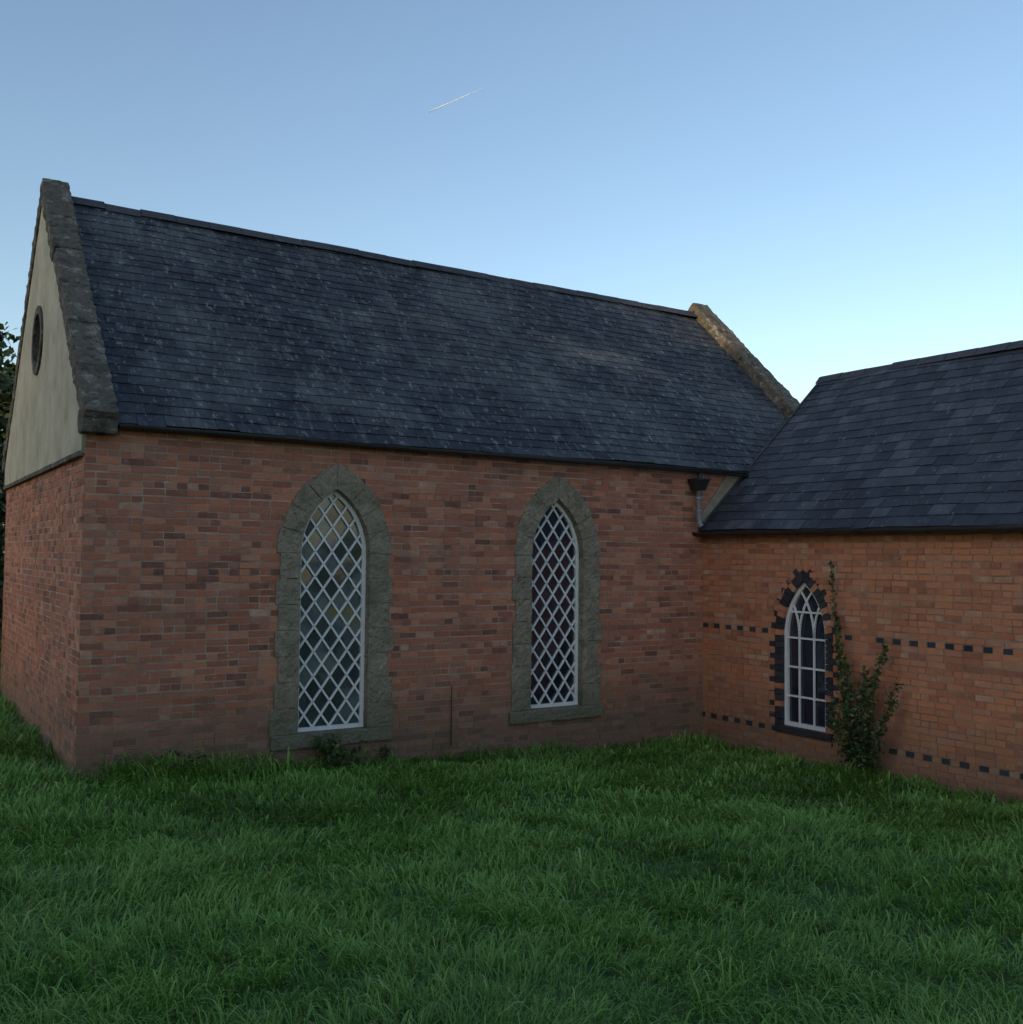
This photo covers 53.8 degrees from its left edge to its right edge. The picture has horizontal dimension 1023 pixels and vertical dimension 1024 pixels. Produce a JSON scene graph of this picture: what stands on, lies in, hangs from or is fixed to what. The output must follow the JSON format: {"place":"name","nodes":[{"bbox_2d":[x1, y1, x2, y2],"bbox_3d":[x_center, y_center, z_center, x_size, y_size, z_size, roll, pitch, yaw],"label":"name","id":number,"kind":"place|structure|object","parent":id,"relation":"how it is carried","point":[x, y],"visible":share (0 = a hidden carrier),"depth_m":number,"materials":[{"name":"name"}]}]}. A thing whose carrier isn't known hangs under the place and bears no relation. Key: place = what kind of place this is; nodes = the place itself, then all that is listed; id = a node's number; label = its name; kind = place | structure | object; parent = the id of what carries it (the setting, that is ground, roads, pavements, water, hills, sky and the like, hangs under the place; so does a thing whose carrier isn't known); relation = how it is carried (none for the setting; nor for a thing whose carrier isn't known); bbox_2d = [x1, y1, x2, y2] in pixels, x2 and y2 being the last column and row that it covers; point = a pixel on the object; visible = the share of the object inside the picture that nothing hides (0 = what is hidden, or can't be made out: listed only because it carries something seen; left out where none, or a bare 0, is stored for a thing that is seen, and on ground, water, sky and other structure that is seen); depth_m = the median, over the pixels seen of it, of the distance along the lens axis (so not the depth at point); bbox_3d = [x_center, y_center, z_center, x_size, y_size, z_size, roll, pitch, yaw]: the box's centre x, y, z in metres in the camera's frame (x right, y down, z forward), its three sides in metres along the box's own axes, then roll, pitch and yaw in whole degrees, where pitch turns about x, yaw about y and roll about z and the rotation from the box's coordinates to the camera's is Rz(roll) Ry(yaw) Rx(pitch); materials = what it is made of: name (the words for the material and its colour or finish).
{"place":"outdoors","nodes":[
{"label":"outdoors","id":0,"kind":"place"},
{"bbox_2d":[0,552,1022,1023],"bbox_3d":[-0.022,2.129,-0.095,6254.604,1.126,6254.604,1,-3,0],"label":"ground","id":1,"kind":"structure","parent":0,"point":[832,888],"depth_m":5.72,"materials":[{"name":"green plant"}]},
{"bbox_2d":[0,441,6,657],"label":"broadleaf tree","id":2,"kind":"object","parent":1,"relation":"on","point":[3,494],"visible":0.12,"depth_m":19.44,"materials":[{"name":"green plant"}]},
{"bbox_2d":[0,322,19,552],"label":"broadleaf tree","id":3,"kind":"object","parent":1,"relation":"on","point":[7,373],"visible":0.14,"depth_m":24.78,"materials":[{"name":"green plant"}]},
{"bbox_2d":[158,750,206,777],"bbox_3d":[-3.364,2.618,10.310,0.461,0.315,0.583,2,-3,-32],"label":"weed plant","id":4,"kind":"object","parent":1,"relation":"on","point":[178,754],"visible":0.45,"depth_m":10.29,"materials":[{"name":"green plant"}]},
{"bbox_2d":[310,732,341,768],"bbox_3d":[-2.019,2.677,11.188,0.344,0.441,0.456,2,-3,-32],"label":"weed plant","id":5,"kind":"object","parent":1,"relation":"on","point":[334,741],"visible":0.89,"depth_m":11.14,"materials":[{"name":"green plant"}]},
{"bbox_2d":[335,739,366,768],"bbox_3d":[-1.799,2.733,11.219,0.402,0.373,0.289,1,-3,-15],"label":"weed plant","id":6,"kind":"object","parent":1,"relation":"on","point":[352,754],"visible":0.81,"depth_m":11.19,"materials":[{"name":"green plant"}]},
{"bbox_2d":[372,744,392,762],"bbox_3d":[-1.478,2.817,11.719,0.194,0.267,0.235,3,-4,-45],"label":"weed plant","id":7,"kind":"object","parent":1,"relation":"on","point":[384,750],"visible":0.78,"depth_m":11.72,"materials":[{"name":"green plant"}]},
{"bbox_2d":[0,178,799,780],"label":"brick chapel","id":8,"kind":"structure","parent":1,"relation":"on","point":[270,492],"depth_m":12.49,"materials":[{"name":"red brick"}]},
{"bbox_2d":[298,495,360,727],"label":"lancet window panes","id":9,"kind":"structure","parent":8,"relation":"in","point":[323,551],"depth_m":11.64,"materials":[{"name":"clear glass"}]},
{"bbox_2d":[298,491,365,731],"bbox_3d":[-2.086,1.117,11.635,0.840,2.760,0.053,2,-3,-32],"label":"lancet window frame","id":10,"kind":"structure","parent":8,"relation":"in","point":[363,551],"depth_m":11.79,"materials":[{"name":"white paint"}]},
{"bbox_2d":[528,502,578,707],"bbox_3d":[0.538,1.199,13.301,0.820,2.720,0.053,2,-3,-32],"label":"lancet window frame","id":11,"kind":"structure","parent":8,"relation":"in","point":[576,583],"depth_m":13.46,"materials":[{"name":"white paint"}]},
{"bbox_2d":[530,505,578,704],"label":"lancet window panes","id":12,"kind":"structure","parent":8,"relation":"in","point":[546,529],"depth_m":13.32,"materials":[{"name":"clear glass"}]},
{"bbox_2d":[692,340,1022,802],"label":"brick outbuilding","id":13,"kind":"structure","parent":1,"relation":"on","point":[893,492],"depth_m":12.59,"materials":[{"name":"red brick"}]},
{"bbox_2d":[784,583,829,731],"bbox_3d":[3.821,1.841,13.025,0.053,1.900,0.720,2,-3,-32],"label":"arched window frame","id":14,"kind":"structure","parent":13,"relation":"in","point":[787,721],"depth_m":13.26,"materials":[{"name":"white paint"}]},
{"bbox_2d":[790,587,824,726],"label":"arched window panes","id":15,"kind":"structure","parent":13,"relation":"in","point":[806,629],"depth_m":13.04,"materials":[{"name":"clear glass"}]},
{"bbox_2d":[827,561,902,774],"bbox_3d":[4.152,1.861,11.998,0.382,2.550,1.107,2,-3,-32],"label":"climbing shrub","id":16,"kind":"object","parent":1,"relation":"on","point":[857,748],"visible":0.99,"depth_m":11.98,"materials":[{"name":"green plant"}]},
{"bbox_2d":[0,0,1022,538],"label":"sky","id":17,"kind":"structure","parent":0,"point":[839,183],"materials":[{"name":"blue"}]},
{"bbox_2d":[429,89,479,111],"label":"contrail","id":18,"kind":"object","parent":17,"relation":"in","point":[448,103],"visible":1,"depth_m":4076.41,"materials":[{"name":"white"}]}
]}

